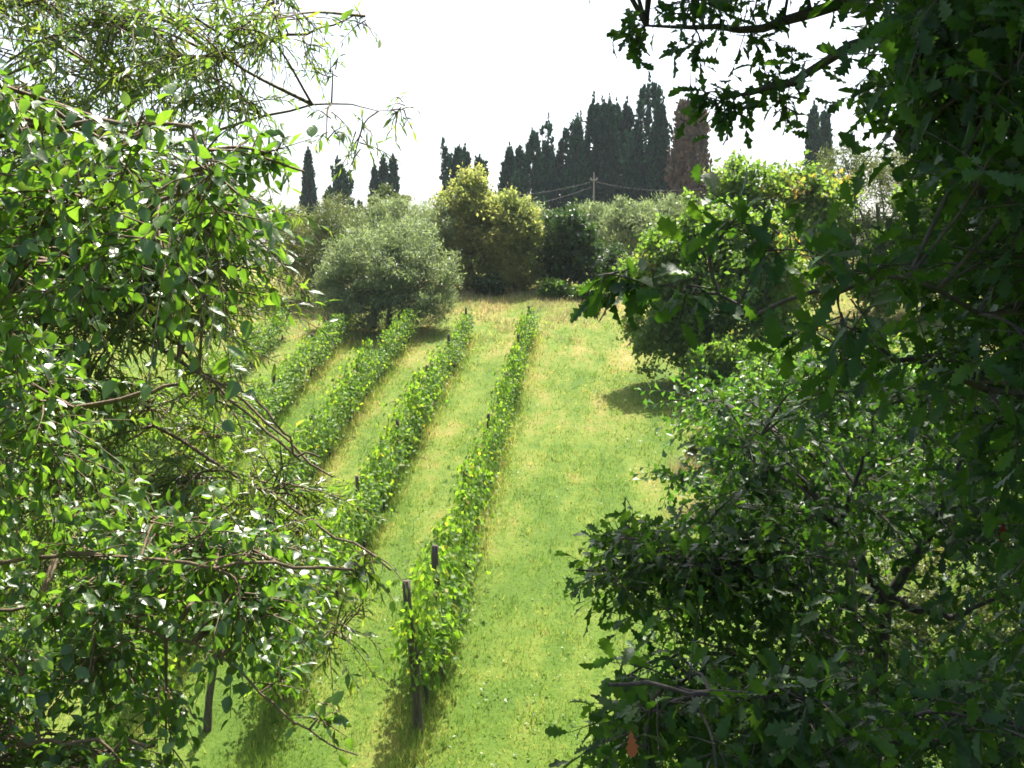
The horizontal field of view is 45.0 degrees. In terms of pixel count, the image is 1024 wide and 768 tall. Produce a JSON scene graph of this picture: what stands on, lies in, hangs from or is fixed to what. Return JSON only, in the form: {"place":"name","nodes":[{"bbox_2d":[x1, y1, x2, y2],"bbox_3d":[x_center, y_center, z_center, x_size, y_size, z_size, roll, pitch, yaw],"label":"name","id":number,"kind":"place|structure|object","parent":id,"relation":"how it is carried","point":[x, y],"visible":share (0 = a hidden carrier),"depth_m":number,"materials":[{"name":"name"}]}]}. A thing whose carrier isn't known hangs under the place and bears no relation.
{"place":"outdoors","nodes":[
{"label":"outdoors","id":0,"kind":"place"},
{"bbox_2d":[0,0,1007,266],"label":"sky","id":1,"kind":"structure","parent":0,"point":[478,74],"materials":[{"name":"white"}]},
{"bbox_2d":[1,256,1023,767],"bbox_3d":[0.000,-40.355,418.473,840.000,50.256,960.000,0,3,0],"label":"ground","id":2,"kind":"structure","parent":0,"point":[533,588],"depth_m":23.16,"materials":[{"name":"green plant"}]},
{"bbox_2d":[112,409,162,469],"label":"grapevine","id":3,"kind":"object","parent":2,"relation":"on","point":[134,448],"visible":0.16,"depth_m":26.42,"materials":[{"name":"green plant"}]},
{"bbox_2d":[117,607,185,704],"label":"grapevine","id":4,"kind":"object","parent":2,"relation":"on","point":[171,666],"visible":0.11,"depth_m":16.88,"materials":[{"name":"green plant"}]},
{"bbox_2d":[0,52,395,767],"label":"goat willow tree","id":5,"kind":"object","parent":2,"relation":"on","point":[248,582],"visible":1,"depth_m":4.20,"materials":[{"name":"green plant"}]},
{"bbox_2d":[183,420,233,482],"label":"grapevine","id":6,"kind":"object","parent":2,"relation":"on","point":[220,456],"visible":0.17,"depth_m":25.33,"materials":[{"name":"green plant"}]},
{"bbox_2d":[203,648,217,731],"bbox_3d":[-4.092,4.198,16.756,0.218,1.321,0.125,-1,3,-14],"label":"wooden post","id":7,"kind":"object","parent":2,"relation":"on","point":[208,704],"visible":0.62,"depth_m":16.72,"materials":[{"name":"brown wood"}]},
{"bbox_2d":[0,0,421,733],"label":"willow tree","id":8,"kind":"object","parent":2,"relation":"on","point":[136,20],"visible":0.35,"depth_m":6.73,"materials":[{"name":"green plant"}]},
{"bbox_2d":[235,321,264,367],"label":"grapevine","id":9,"kind":"object","parent":2,"relation":"on","point":[256,339],"visible":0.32,"depth_m":34.75,"materials":[{"name":"green plant"}]},
{"bbox_2d":[222,374,282,436],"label":"grapevine","id":10,"kind":"object","parent":2,"relation":"on","point":[260,393],"visible":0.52,"depth_m":28.69,"materials":[{"name":"green plant"}]},
{"bbox_2d":[252,382,293,426],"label":"grapevine","id":11,"kind":"object","parent":2,"relation":"on","point":[277,391],"visible":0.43,"depth_m":29.78,"materials":[{"name":"green plant"}]},
{"bbox_2d":[260,368,298,414],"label":"grapevine","id":12,"kind":"object","parent":2,"relation":"on","point":[280,381],"visible":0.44,"depth_m":30.58,"materials":[{"name":"green plant"}]},
{"bbox_2d":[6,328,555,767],"bbox_3d":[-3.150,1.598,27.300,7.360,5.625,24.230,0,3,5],"label":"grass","id":13,"kind":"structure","parent":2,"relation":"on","point":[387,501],"depth_m":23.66,"materials":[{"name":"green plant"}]},
{"bbox_2d":[243,606,323,709],"bbox_3d":[-3.236,3.933,17.067,1.239,1.525,1.836,0,16,5],"label":"grapevine","id":14,"kind":"object","parent":2,"relation":"on","point":[258,696],"visible":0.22,"depth_m":16.73,"materials":[{"name":"green plant"}]},
{"bbox_2d":[276,362,302,402],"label":"grapevine","id":15,"kind":"object","parent":2,"relation":"on","point":[294,368],"visible":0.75,"depth_m":31.61,"materials":[{"name":"green plant"}]},
{"bbox_2d":[267,429,316,503],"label":"grapevine","id":16,"kind":"object","parent":2,"relation":"on","point":[302,469],"visible":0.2,"depth_m":24.62,"materials":[{"name":"green plant"}]},
{"bbox_2d":[269,416,326,485],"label":"grapevine","id":17,"kind":"object","parent":2,"relation":"on","point":[305,439],"visible":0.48,"depth_m":25.49,"materials":[{"name":"green plant"}]},
{"bbox_2d":[261,574,336,664],"bbox_3d":[-3.167,3.549,18.193,1.098,1.576,1.643,0,16,5],"label":"grapevine","id":18,"kind":"object","parent":2,"relation":"on","point":[319,605],"visible":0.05,"depth_m":18.17,"materials":[{"name":"green plant"}]},
{"bbox_2d":[279,341,323,390],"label":"grapevine","id":19,"kind":"object","parent":2,"relation":"on","point":[302,367],"visible":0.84,"depth_m":32.51,"materials":[{"name":"green plant"}]},
{"bbox_2d":[299,146,321,262],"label":"cypress tree","id":20,"kind":"object","parent":2,"relation":"on","point":[309,190],"visible":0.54,"depth_m":116.82,"materials":[{"name":"green plant"}]},
{"bbox_2d":[296,320,327,379],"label":"grapevine","id":21,"kind":"object","parent":2,"relation":"on","point":[314,340],"visible":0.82,"depth_m":33.80,"materials":[{"name":"green plant"}]},
{"bbox_2d":[295,407,337,473],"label":"grapevine","id":22,"kind":"object","parent":2,"relation":"on","point":[317,430],"visible":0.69,"depth_m":26.50,"materials":[{"name":"green plant"}]},
{"bbox_2d":[261,189,375,303],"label":"broad shrub","id":23,"kind":"object","parent":2,"relation":"on","point":[318,218],"visible":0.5,"depth_m":43.27,"materials":[{"name":"green plant"}]},
{"bbox_2d":[300,531,339,613],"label":"grapevine","id":24,"kind":"object","parent":2,"relation":"on","point":[329,587],"visible":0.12,"depth_m":19.29,"materials":[{"name":"green plant"}]},
{"bbox_2d":[314,405,346,457],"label":"grapevine","id":25,"kind":"object","parent":2,"relation":"on","point":[335,423],"visible":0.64,"depth_m":27.44,"materials":[{"name":"green plant"}]},
{"bbox_2d":[310,489,365,599],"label":"grapevine","id":26,"kind":"object","parent":2,"relation":"on","point":[338,534],"visible":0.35,"depth_m":20.21,"materials":[{"name":"green plant"}]},
{"bbox_2d":[319,364,356,441],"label":"grapevine","id":27,"kind":"object","parent":2,"relation":"on","point":[334,389],"visible":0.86,"depth_m":28.55,"materials":[{"name":"green plant"}]},
{"bbox_2d":[322,154,362,254],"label":"cypress tree","id":28,"kind":"object","parent":2,"relation":"on","point":[341,181],"visible":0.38,"depth_m":110.74,"materials":[{"name":"green plant"}]},
{"bbox_2d":[322,363,367,426],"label":"grapevine","id":29,"kind":"object","parent":2,"relation":"on","point":[349,387],"visible":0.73,"depth_m":29.49,"materials":[{"name":"green plant"}]},
{"bbox_2d":[315,484,378,575],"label":"grapevine","id":30,"kind":"object","parent":2,"relation":"on","point":[360,498],"visible":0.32,"depth_m":21.45,"materials":[{"name":"green plant"}]},
{"bbox_2d":[333,357,377,411],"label":"grapevine","id":31,"kind":"object","parent":2,"relation":"on","point":[357,376],"visible":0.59,"depth_m":30.49,"materials":[{"name":"green plant"}]},
{"bbox_2d":[325,472,392,551],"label":"grapevine","id":32,"kind":"object","parent":2,"relation":"on","point":[363,514],"visible":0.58,"depth_m":22.33,"materials":[{"name":"green plant"}]},
{"bbox_2d":[339,337,384,397],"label":"grapevine","id":33,"kind":"object","parent":2,"relation":"on","point":[362,355],"visible":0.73,"depth_m":31.55,"materials":[{"name":"green plant"}]},
{"bbox_2d":[339,462,400,530],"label":"grapevine","id":34,"kind":"object","parent":2,"relation":"on","point":[379,488],"visible":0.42,"depth_m":23.37,"materials":[{"name":"green plant"}]},
{"bbox_2d":[367,163,380,209],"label":"cypress tree","id":35,"kind":"object","parent":2,"relation":"on","point":[374,182],"visible":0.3,"depth_m":115.00,"materials":[{"name":"green plant"}]},
{"bbox_2d":[358,421,401,509],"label":"grapevine","id":36,"kind":"object","parent":2,"relation":"on","point":[380,450],"visible":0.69,"depth_m":24.15,"materials":[{"name":"green plant"}]},
{"bbox_2d":[307,211,466,331],"bbox_3d":[-4.026,-3.644,39.815,5.223,3.994,4.127,0,3,0],"label":"olive tree","id":37,"kind":"object","parent":2,"relation":"on","point":[417,267],"visible":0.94,"depth_m":39.12,"materials":[{"name":"green plant"}]},
{"bbox_2d":[376,328,398,368],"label":"grapevine","id":38,"kind":"object","parent":2,"relation":"on","point":[385,343],"visible":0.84,"depth_m":34.62,"materials":[{"name":"green plant"}]},
{"bbox_2d":[357,181,418,264],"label":"tree","id":39,"kind":"object","parent":2,"relation":"on","point":[388,191],"visible":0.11,"depth_m":51.54,"materials":[{"name":"green plant"}]},
{"bbox_2d":[364,440,412,493],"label":"grapevine","id":40,"kind":"object","parent":2,"relation":"on","point":[400,463],"visible":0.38,"depth_m":25.39,"materials":[{"name":"green plant"}]},
{"bbox_2d":[383,152,400,200],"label":"cypress tree","id":41,"kind":"object","parent":2,"relation":"on","point":[393,177],"visible":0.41,"depth_m":112.90,"materials":[{"name":"green plant"}]},
{"bbox_2d":[381,402,419,472],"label":"grapevine","id":42,"kind":"object","parent":2,"relation":"on","point":[394,433],"visible":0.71,"depth_m":26.39,"materials":[{"name":"green plant"}]},
{"bbox_2d":[350,190,462,265],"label":"olive tree","id":43,"kind":"object","parent":2,"relation":"on","point":[415,209],"visible":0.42,"depth_m":45.52,"materials":[{"name":"green plant"}]},
{"bbox_2d":[389,412,429,455],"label":"grapevine","id":44,"kind":"object","parent":2,"relation":"on","point":[413,434],"visible":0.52,"depth_m":27.55,"materials":[{"name":"green plant"}]},
{"bbox_2d":[402,580,422,731],"bbox_3d":[-1.338,3.746,16.717,0.296,2.203,0.165,0,3,0],"label":"wooden post","id":45,"kind":"object","parent":2,"relation":"on","point":[417,715],"visible":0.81,"depth_m":16.68,"materials":[{"name":"brown wood"}]},
{"bbox_2d":[381,367,447,437],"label":"grapevine","id":46,"kind":"object","parent":2,"relation":"on","point":[417,386],"visible":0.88,"depth_m":28.27,"materials":[{"name":"green plant"}]},
{"bbox_2d":[403,371,441,422],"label":"grapevine","id":47,"kind":"object","parent":2,"relation":"on","point":[429,383],"visible":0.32,"depth_m":29.53,"materials":[{"name":"green plant"}]},
{"bbox_2d":[387,551,466,707],"bbox_3d":[-1.199,3.465,17.042,1.149,2.460,1.625,0,16,5],"label":"grapevine","id":48,"kind":"object","parent":2,"relation":"on","point":[424,617],"visible":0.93,"depth_m":16.82,"materials":[{"name":"green plant"}]},
{"bbox_2d":[411,349,445,406],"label":"grapevine","id":49,"kind":"object","parent":2,"relation":"on","point":[432,370],"visible":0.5,"depth_m":30.43,"materials":[{"name":"green plant"}]},
{"bbox_2d":[389,580,484,672],"bbox_3d":[-1.137,3.606,18.201,1.447,1.538,1.622,0,16,5],"label":"grapevine","id":50,"kind":"object","parent":2,"relation":"on","point":[449,591],"visible":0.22,"depth_m":18.04,"materials":[{"name":"green plant"}]},
{"bbox_2d":[431,545,444,678],"bbox_3d":[-1.083,3.406,18.109,0.206,2.115,0.159,0,3,0],"label":"wooden post","id":51,"kind":"object","parent":2,"relation":"on","point":[434,558],"visible":0.38,"depth_m":18.05,"materials":[{"name":"brown wood"}]},
{"bbox_2d":[387,517,490,630],"bbox_3d":[-1.077,3.123,19.099,1.265,1.958,1.763,1,3,22],"label":"grapevine","id":52,"kind":"object","parent":2,"relation":"on","point":[445,559],"visible":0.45,"depth_m":19.13,"materials":[{"name":"green plant"}]},
{"bbox_2d":[429,332,473,369],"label":"grapevine","id":53,"kind":"object","parent":2,"relation":"on","point":[454,348],"visible":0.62,"depth_m":34.77,"materials":[{"name":"green plant"}]},
{"bbox_2d":[439,137,465,265],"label":"cypress tree","id":54,"kind":"object","parent":2,"relation":"on","point":[449,162],"visible":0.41,"depth_m":106.89,"materials":[{"name":"green plant"}]},
{"bbox_2d":[421,523,484,604],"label":"grapevine","id":55,"kind":"object","parent":2,"relation":"on","point":[470,552],"visible":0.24,"depth_m":20.27,"materials":[{"name":"green plant"}]},
{"bbox_2d":[432,487,500,576],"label":"grapevine","id":56,"kind":"object","parent":2,"relation":"on","point":[468,522],"visible":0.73,"depth_m":21.05,"materials":[{"name":"green plant"}]},
{"bbox_2d":[444,464,492,544],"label":"grapevine","id":57,"kind":"object","parent":2,"relation":"on","point":[473,475],"visible":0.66,"depth_m":22.06,"materials":[{"name":"green plant"}]},
{"bbox_2d":[428,161,510,290],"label":"yellowing tree","id":58,"kind":"object","parent":2,"relation":"on","point":[469,200],"visible":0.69,"depth_m":46.02,"materials":[{"name":"green plant"}]},
{"bbox_2d":[447,435,500,528],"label":"grapevine","id":59,"kind":"object","parent":2,"relation":"on","point":[479,463],"visible":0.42,"depth_m":23.19,"materials":[{"name":"green plant"}]},
{"bbox_2d":[465,427,497,500],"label":"grapevine","id":60,"kind":"object","parent":2,"relation":"on","point":[481,453],"visible":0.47,"depth_m":24.37,"materials":[{"name":"green plant"}]},
{"bbox_2d":[470,266,508,295],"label":"bush","id":61,"kind":"object","parent":2,"relation":"on","point":[490,284],"visible":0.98,"depth_m":45.15,"materials":[{"name":"green plant"}]},
{"bbox_2d":[467,426,512,484],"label":"grapevine","id":62,"kind":"object","parent":2,"relation":"on","point":[492,461],"visible":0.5,"depth_m":25.29,"materials":[{"name":"green plant"}]},
{"bbox_2d":[480,389,507,460],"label":"grapevine","id":63,"kind":"object","parent":2,"relation":"on","point":[494,420],"visible":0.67,"depth_m":26.56,"materials":[{"name":"green plant"}]},
{"bbox_2d":[480,396,516,454],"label":"grapevine","id":64,"kind":"object","parent":2,"relation":"on","point":[506,424],"visible":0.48,"depth_m":27.41,"materials":[{"name":"green plant"}]},
{"bbox_2d":[485,383,518,437],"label":"grapevine","id":65,"kind":"object","parent":2,"relation":"on","point":[501,403],"visible":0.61,"depth_m":28.46,"materials":[{"name":"green plant"}]},
{"bbox_2d":[8,301,1001,767],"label":"weeds","id":66,"kind":"object","parent":2,"relation":"on","point":[474,623],"visible":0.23,"depth_m":18.59,"materials":[{"name":"green plant"}]},
{"bbox_2d":[490,365,522,423],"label":"grapevine","id":67,"kind":"object","parent":2,"relation":"on","point":[507,381],"visible":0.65,"depth_m":29.36,"materials":[{"name":"green plant"}]},
{"bbox_2d":[494,141,519,201],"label":"cypress tree","id":68,"kind":"object","parent":2,"relation":"on","point":[509,166],"visible":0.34,"depth_m":108.79,"materials":[{"name":"green plant"}]},
{"bbox_2d":[492,342,533,402],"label":"grapevine","id":69,"kind":"object","parent":2,"relation":"on","point":[511,360],"visible":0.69,"depth_m":31.49,"materials":[{"name":"green plant"}]},
{"bbox_2d":[479,181,551,291],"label":"yellowing tree","id":70,"kind":"object","parent":2,"relation":"on","point":[513,247],"visible":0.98,"depth_m":45.69,"materials":[{"name":"green plant"}]},
{"bbox_2d":[83,259,954,347],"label":"dry grass","id":71,"kind":"structure","parent":2,"relation":"on","point":[505,303],"depth_m":42.89,"materials":[{"name":"green plant"}]},
{"bbox_2d":[511,311,536,350],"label":"grapevine","id":72,"kind":"object","parent":2,"relation":"on","point":[522,319],"visible":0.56,"depth_m":35.79,"materials":[{"name":"green plant"}]},
{"bbox_2d":[509,126,551,216],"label":"cypress tree","id":73,"kind":"object","parent":2,"relation":"on","point":[533,180],"visible":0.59,"depth_m":106.59,"materials":[{"name":"green plant"}]},
{"bbox_2d":[531,273,573,297],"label":"bush","id":74,"kind":"object","parent":2,"relation":"on","point":[548,287],"visible":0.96,"depth_m":44.64,"materials":[{"name":"green plant"}]},
{"bbox_2d":[539,110,589,211],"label":"cypress tree","id":75,"kind":"object","parent":2,"relation":"on","point":[557,171],"visible":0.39,"depth_m":108.58,"materials":[{"name":"green plant"}]},
{"bbox_2d":[534,197,609,284],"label":"dark bush","id":76,"kind":"object","parent":2,"relation":"on","point":[573,252],"visible":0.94,"depth_m":45.98,"materials":[{"name":"green plant"}]},
{"bbox_2d":[559,112,592,211],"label":"cypress tree","id":77,"kind":"object","parent":2,"relation":"on","point":[576,168],"visible":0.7,"depth_m":106.66,"materials":[{"name":"green plant"}]},
{"bbox_2d":[566,279,609,300],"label":"bush","id":78,"kind":"object","parent":2,"relation":"on","point":[575,290],"visible":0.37,"depth_m":44.22,"materials":[{"name":"green plant"}]},
{"bbox_2d":[567,196,617,258],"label":"olive tree","id":79,"kind":"object","parent":2,"relation":"on","point":[594,215],"visible":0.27,"depth_m":57.22,"materials":[{"name":"green plant"}]},
{"bbox_2d":[584,91,611,241],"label":"cypress tree","id":80,"kind":"object","parent":2,"relation":"on","point":[593,129],"visible":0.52,"depth_m":108.30,"materials":[{"name":"green plant"}]},
{"bbox_2d":[586,238,629,282],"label":"bush","id":81,"kind":"object","parent":2,"relation":"on","point":[610,257],"visible":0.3,"depth_m":47.56,"materials":[{"name":"green plant"}]},
{"bbox_2d":[596,92,623,259],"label":"cypress tree","id":82,"kind":"object","parent":2,"relation":"on","point":[613,160],"visible":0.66,"depth_m":108.44,"materials":[{"name":"green plant"}]},
{"bbox_2d":[611,97,627,192],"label":"cypress tree","id":83,"kind":"object","parent":2,"relation":"on","point":[619,121],"visible":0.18,"depth_m":111.45,"materials":[{"name":"green plant"}]},
{"bbox_2d":[620,95,634,138],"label":"cypress tree","id":84,"kind":"object","parent":2,"relation":"on","point":[628,117],"visible":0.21,"depth_m":112.54,"materials":[{"name":"green plant"}]},
{"bbox_2d":[599,193,662,263],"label":"olive tree","id":85,"kind":"object","parent":2,"relation":"on","point":[626,222],"visible":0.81,"depth_m":54.34,"materials":[{"name":"green plant"}]},
{"bbox_2d":[618,118,648,256],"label":"cypress tree","id":86,"kind":"object","parent":2,"relation":"on","point":[629,180],"visible":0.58,"depth_m":107.55,"materials":[{"name":"green plant"}]},
{"bbox_2d":[620,71,674,251],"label":"cypress tree","id":87,"kind":"object","parent":2,"relation":"on","point":[651,90],"visible":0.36,"depth_m":108.12,"materials":[{"name":"green plant"}]},
{"bbox_2d":[645,89,670,207],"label":"cypress tree","id":88,"kind":"object","parent":2,"relation":"on","point":[658,151],"visible":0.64,"depth_m":105.55,"materials":[{"name":"green plant"}]},
{"bbox_2d":[632,189,697,244],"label":"olive tree","id":89,"kind":"object","parent":2,"relation":"on","point":[672,208],"visible":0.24,"depth_m":59.20,"materials":[{"name":"green plant"}]},
{"bbox_2d":[650,449,721,487],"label":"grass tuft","id":90,"kind":"object","parent":2,"relation":"on","point":[695,466],"visible":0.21,"depth_m":26.48,"materials":[{"name":"green plant"}]},
{"bbox_2d":[664,71,712,239],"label":"cypress tree","id":91,"kind":"object","parent":2,"relation":"on","point":[686,156],"visible":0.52,"depth_m":102.20,"materials":[{"name":"plant"}]},
{"bbox_2d":[680,421,734,470],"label":"bush","id":92,"kind":"object","parent":2,"relation":"on","point":[693,449],"visible":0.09,"depth_m":26.92,"materials":[{"name":"green plant"}]},
{"bbox_2d":[609,187,816,381],"bbox_3d":[5.460,-2.682,33.320,5.097,5.246,4.858,3,4,41],"label":"fruit tree","id":93,"kind":"object","parent":2,"relation":"on","point":[730,268],"visible":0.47,"depth_m":32.66,"materials":[{"name":"green plant"}]},
{"bbox_2d":[679,329,765,408],"bbox_3d":[5.573,-0.339,30.805,2.669,2.092,2.162,0,3,0],"label":"bush","id":94,"kind":"object","parent":2,"relation":"on","point":[719,356],"visible":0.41,"depth_m":30.59,"materials":[{"name":"green plant"}]},
{"bbox_2d":[734,341,819,419],"bbox_3d":[6.498,-0.057,29.086,2.486,2.435,2.430,-3,4,-42],"label":"bush","id":95,"kind":"object","parent":2,"relation":"on","point":[758,363],"visible":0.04,"depth_m":28.79,"materials":[{"name":"green plant"}]},
{"bbox_2d":[691,148,868,321],"bbox_3d":[8.077,-4.272,37.331,5.259,5.578,3.503,1,3,20],"label":"fruit tree","id":96,"kind":"object","parent":2,"relation":"on","point":[813,193],"visible":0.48,"depth_m":36.64,"materials":[{"name":"green plant"}]},
{"bbox_2d":[545,0,1023,767],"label":"oak tree","id":97,"kind":"object","parent":2,"relation":"on","point":[951,78],"visible":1,"depth_m":3.86,"materials":[{"name":"green plant"}]},
{"bbox_2d":[555,332,1023,767],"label":"young oak tree","id":98,"kind":"object","parent":2,"relation":"on","point":[739,573],"visible":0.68,"depth_m":7.91,"materials":[{"name":"green plant"}]},
{"bbox_2d":[625,319,996,745],"bbox_3d":[3.790,2.374,14.545,4.974,6.287,4.247,0,3,0],"label":"tree","id":99,"kind":"object","parent":2,"relation":"on","point":[876,457],"visible":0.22,"depth_m":14.04,"materials":[{"name":"green plant"}]},
{"bbox_2d":[801,100,824,175],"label":"cypress tree","id":100,"kind":"object","parent":2,"relation":"on","point":[813,142],"visible":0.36,"depth_m":110.61,"materials":[{"name":"green plant"}]},
{"bbox_2d":[684,323,958,481],"bbox_3d":[6.526,0.461,25.122,6.093,3.416,3.470,0,3,0],"label":"hedge bush","id":101,"kind":"object","parent":2,"relation":"on","point":[781,353],"visible":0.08,"depth_m":24.84,"materials":[{"name":"green plant"}]},
{"bbox_2d":[819,103,836,220],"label":"cypress tree","id":102,"kind":"object","parent":2,"relation":"on","point":[825,127],"visible":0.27,"depth_m":111.59,"materials":[{"name":"green plant"}]},
{"bbox_2d":[809,135,929,308],"bbox_3d":[11.399,-5.094,38.863,4.666,5.808,4.011,0,3,0],"label":"olive tree","id":103,"kind":"object","parent":2,"relation":"on","point":[882,179],"visible":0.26,"depth_m":38.34,"materials":[{"name":"green plant"}]},
{"bbox_2d":[845,175,1009,318],"bbox_3d":[13.190,-4.609,37.254,6.450,5.475,3.460,0,3,0],"label":"field maple tree","id":104,"kind":"object","parent":2,"relation":"on","point":[883,248],"visible":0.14,"depth_m":37.06,"materials":[{"name":"green plant"}]},
{"bbox_2d":[841,496,1023,663],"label":"hedge bush","id":105,"kind":"object","parent":2,"relation":"on","point":[920,631],"visible":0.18,"depth_m":17.90,"materials":[{"name":"green plant"}]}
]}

